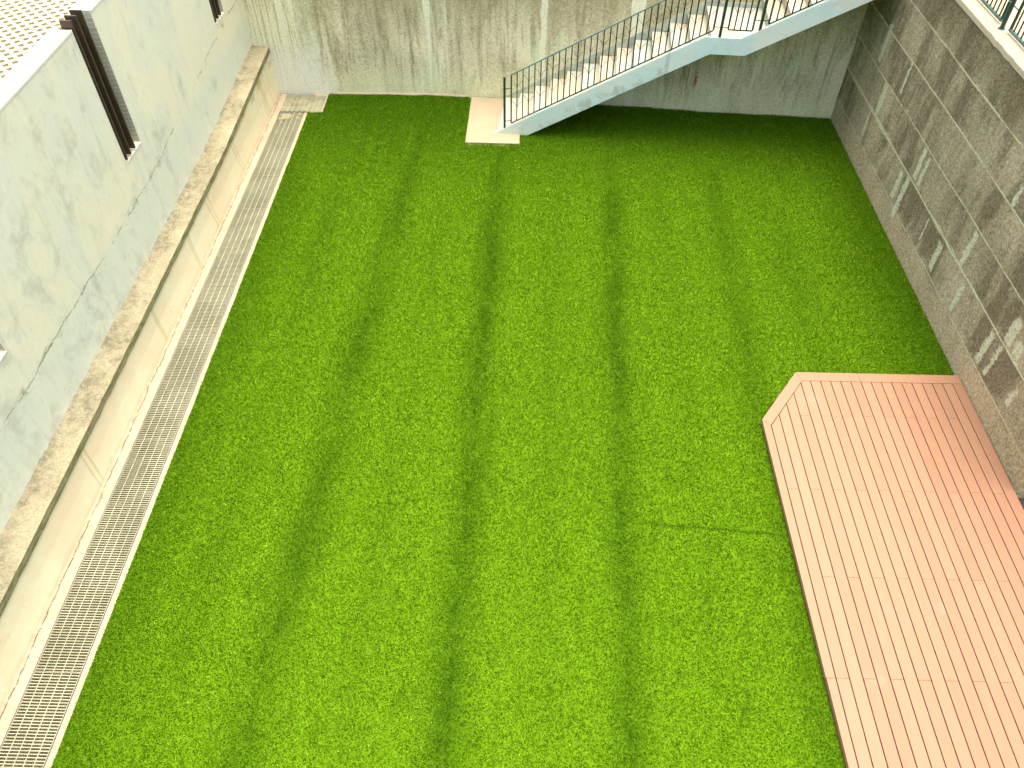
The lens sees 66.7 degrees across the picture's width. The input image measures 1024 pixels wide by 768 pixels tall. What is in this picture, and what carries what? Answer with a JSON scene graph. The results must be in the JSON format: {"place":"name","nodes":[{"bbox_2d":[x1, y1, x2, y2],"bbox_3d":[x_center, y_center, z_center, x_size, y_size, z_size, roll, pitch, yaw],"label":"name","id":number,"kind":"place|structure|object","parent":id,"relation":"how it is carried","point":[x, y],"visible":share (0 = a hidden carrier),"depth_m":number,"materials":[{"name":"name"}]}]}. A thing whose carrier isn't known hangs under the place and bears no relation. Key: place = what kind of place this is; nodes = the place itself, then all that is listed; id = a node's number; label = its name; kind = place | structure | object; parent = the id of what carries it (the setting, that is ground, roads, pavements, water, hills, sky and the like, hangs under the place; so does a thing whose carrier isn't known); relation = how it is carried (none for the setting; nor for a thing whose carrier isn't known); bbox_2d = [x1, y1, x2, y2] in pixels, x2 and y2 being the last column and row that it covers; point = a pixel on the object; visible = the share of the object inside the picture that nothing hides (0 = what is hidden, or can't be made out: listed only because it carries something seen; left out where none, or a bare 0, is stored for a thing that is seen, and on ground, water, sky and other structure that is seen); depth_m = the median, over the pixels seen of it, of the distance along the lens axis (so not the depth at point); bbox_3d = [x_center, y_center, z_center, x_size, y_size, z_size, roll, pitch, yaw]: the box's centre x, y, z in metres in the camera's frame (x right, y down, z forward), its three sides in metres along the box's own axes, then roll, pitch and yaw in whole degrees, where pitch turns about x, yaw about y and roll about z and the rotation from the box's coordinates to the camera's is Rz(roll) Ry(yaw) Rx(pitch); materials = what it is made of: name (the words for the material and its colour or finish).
{"place":"outdoors","nodes":[
{"label":"outdoors","id":0,"kind":"place"},
{"bbox_2d":[0,0,251,533],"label":"wall","id":1,"kind":"structure","parent":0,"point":[86,208],"depth_m":9.55,"materials":[{"name":"paint"}]},
{"bbox_2d":[59,9,135,159],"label":"louvre fins","id":2,"kind":"object","parent":1,"relation":"attached to","point":[74,21],"visible":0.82,"depth_m":9.85,"materials":[{"name":"brown metal"}]},
{"bbox_2d":[209,0,220,21],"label":"louvre fins","id":3,"kind":"object","parent":1,"relation":"attached to","point":[215,8],"visible":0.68,"depth_m":13.42,"materials":[{"name":"metal"}]},
{"bbox_2d":[6,112,293,767],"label":"drain channel bed","id":4,"kind":"object","parent":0,"point":[64,671],"depth_m":8.07,"materials":[{"name":"beige concrete"}]},
{"bbox_2d":[0,672,80,767],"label":"drain grating","id":5,"kind":"object","parent":4,"relation":"in","point":[46,687],"visible":1,"depth_m":7.65,"materials":[{"name":"metal"}]},
{"bbox_2d":[74,506,146,583],"bbox_3d":[-4.611,1.844,8.970,0.480,0.038,0.996,1,48,1],"label":"drain grating","id":6,"kind":"object","parent":4,"relation":"on","point":[130,515],"visible":1,"depth_m":8.96,"materials":[{"name":"metal"}]},
{"bbox_2d":[107,440,173,507],"bbox_3d":[-4.587,1.101,9.639,0.480,0.038,0.996,1,48,1],"label":"drain grating","id":7,"kind":"object","parent":4,"relation":"on","point":[144,466],"visible":1,"depth_m":9.62,"materials":[{"name":"metal"}]},
{"bbox_2d":[0,93,286,766],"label":"drain kerb","id":8,"kind":"structure","parent":4,"relation":"on","point":[15,695],"depth_m":9.49,"materials":[{"name":"beige concrete"}]},
{"bbox_2d":[136,382,196,440],"bbox_3d":[-4.563,0.359,10.308,0.480,0.038,0.996,1,48,1],"label":"drain grating","id":9,"kind":"object","parent":4,"relation":"on","point":[166,412],"visible":1,"depth_m":10.29,"materials":[{"name":"metal"}]},
{"bbox_2d":[44,113,306,767],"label":"drain edge kerb","id":10,"kind":"structure","parent":4,"relation":"on","point":[63,727],"depth_m":9.33,"materials":[{"name":"beige concrete"}]},
{"bbox_2d":[34,582,116,673],"bbox_3d":[-4.635,2.587,8.301,0.480,0.038,0.996,1,48,1],"label":"drain grating","id":11,"kind":"object","parent":10,"relation":"on","point":[79,586],"visible":1,"depth_m":8.29,"materials":[{"name":"metal"}]},
{"bbox_2d":[162,331,216,382],"bbox_3d":[-4.539,-0.384,10.977,0.480,0.038,0.996,1,48,1],"label":"drain grating","id":12,"kind":"object","parent":4,"relation":"in","point":[189,357],"visible":1,"depth_m":10.96,"materials":[{"name":"metal"}]},
{"bbox_2d":[184,286,234,331],"bbox_3d":[-4.515,-1.127,11.646,0.480,0.038,0.996,1,48,1],"label":"drain grating","id":13,"kind":"object","parent":4,"relation":"in","point":[210,308],"visible":1,"depth_m":11.63,"materials":[{"name":"metal"}]},
{"bbox_2d":[204,245,250,286],"bbox_3d":[-4.491,-1.870,12.315,0.480,0.038,0.996,1,48,1],"label":"drain grating","id":14,"kind":"object","parent":4,"relation":"on","point":[227,266],"visible":1,"depth_m":12.30,"materials":[{"name":"metal"}]},
{"bbox_2d":[222,209,265,245],"bbox_3d":[-4.466,-2.613,12.984,0.480,0.038,0.996,1,48,1],"label":"drain grating","id":15,"kind":"object","parent":4,"relation":"on","point":[244,227],"visible":1,"depth_m":12.96,"materials":[{"name":"metal"}]},
{"bbox_2d":[238,176,278,208],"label":"drain grating","id":16,"kind":"object","parent":4,"relation":"on","point":[258,193],"visible":1,"depth_m":13.63,"materials":[{"name":"metal"}]},
{"bbox_2d":[252,146,290,175],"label":"drain grating","id":17,"kind":"object","parent":4,"relation":"in","point":[272,160],"visible":1,"depth_m":14.30,"materials":[{"name":"metal"}]},
{"bbox_2d":[265,112,303,145],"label":"drain grating","id":18,"kind":"object","parent":4,"relation":"in","point":[284,132],"visible":1,"depth_m":15.03,"materials":[{"name":"metal"}]},
{"bbox_2d":[280,95,327,112],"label":"corner grating","id":19,"kind":"object","parent":4,"relation":"in","point":[312,100],"visible":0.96,"depth_m":15.70,"materials":[{"name":"metal"}]},
{"bbox_2d":[274,97,305,124],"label":"mortar crumbs","id":20,"kind":"object","parent":19,"relation":"on","point":[294,112],"visible":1,"depth_m":15.44,"materials":[{"name":"beige concrete"}]},
{"bbox_2d":[315,94,779,409],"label":"courtyard floor","id":21,"kind":"structure","parent":0,"point":[487,144],"depth_m":14.82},
{"bbox_2d":[278,100,322,118],"bbox_3d":[-4.223,-5.512,15.577,0.830,0.003,0.850,1,48,1],"label":"silt","id":22,"kind":"object","parent":21,"relation":"on","point":[300,107],"visible":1,"depth_m":15.66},
{"bbox_2d":[465,97,519,144],"bbox_3d":[-0.352,-5.189,15.289,1.020,0.041,1.749,1,48,1],"label":"concrete pad","id":23,"kind":"object","parent":21,"relation":"on","point":[485,114],"visible":0.76,"depth_m":15.16,"materials":[{"name":"beige concrete"}]},
{"bbox_2d":[493,0,872,135],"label":"staircase","id":24,"kind":"structure","parent":23,"relation":"on","point":[739,43],"depth_m":13.97,"materials":[{"name":"paint"}]},
{"bbox_2d":[503,0,823,128],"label":"stair railing","id":25,"kind":"object","parent":24,"relation":"on","point":[762,20],"visible":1,"depth_m":13.37,"materials":[{"name":"black metal"}]},
{"bbox_2d":[50,93,953,767],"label":"turf base","id":26,"kind":"object","parent":21,"relation":"on","point":[486,637],"visible":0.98,"depth_m":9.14,"materials":[{"name":"green plant"}]},
{"bbox_2d":[761,372,1023,767],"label":"deck","id":27,"kind":"structure","parent":26,"relation":"on","point":[902,510],"depth_m":8.74,"materials":[{"name":"beige wood"}]},
{"bbox_2d":[241,0,868,118],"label":"retaining wall","id":28,"kind":"structure","parent":21,"relation":"on","point":[468,48],"depth_m":15.02,"materials":[{"name":"concrete"}]},
{"bbox_2d":[980,0,1023,46],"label":"railing","id":29,"kind":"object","parent":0,"point":[1007,12],"depth_m":10.01,"materials":[{"name":"black metal"}]},
{"bbox_2d":[986,0,1023,39],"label":"path","id":30,"kind":"structure","parent":0,"point":[1013,14],"depth_m":10.54,"materials":[{"name":"white concrete"}]},
{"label":"upper terrace ground","id":31,"kind":"structure","parent":0,"visible":0},
{"bbox_2d":[0,0,77,80],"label":"grid paving","id":32,"kind":"structure","parent":31,"relation":"on","point":[26,26],"depth_m":9.42,"materials":[{"name":"beige concrete"}]},
{"label":"ground","id":33,"kind":"structure","parent":0,"visible":0},
{"bbox_2d":[0,45,279,708],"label":"plinth wall","id":34,"kind":"structure","parent":33,"relation":"on","point":[41,531],"depth_m":9.91,"materials":[{"name":"beige concrete"}]},
{"bbox_2d":[830,0,1023,497],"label":"panelled wall","id":35,"kind":"structure","parent":33,"relation":"on","point":[927,118],"depth_m":10.84,"materials":[{"name":"grey stone"}]},
{"bbox_2d":[1018,498,1023,509],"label":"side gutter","id":36,"kind":"object","parent":33,"relation":"on","point":[1021,500],"depth_m":9.42,"materials":[{"name":"grey concrete"}]}
]}

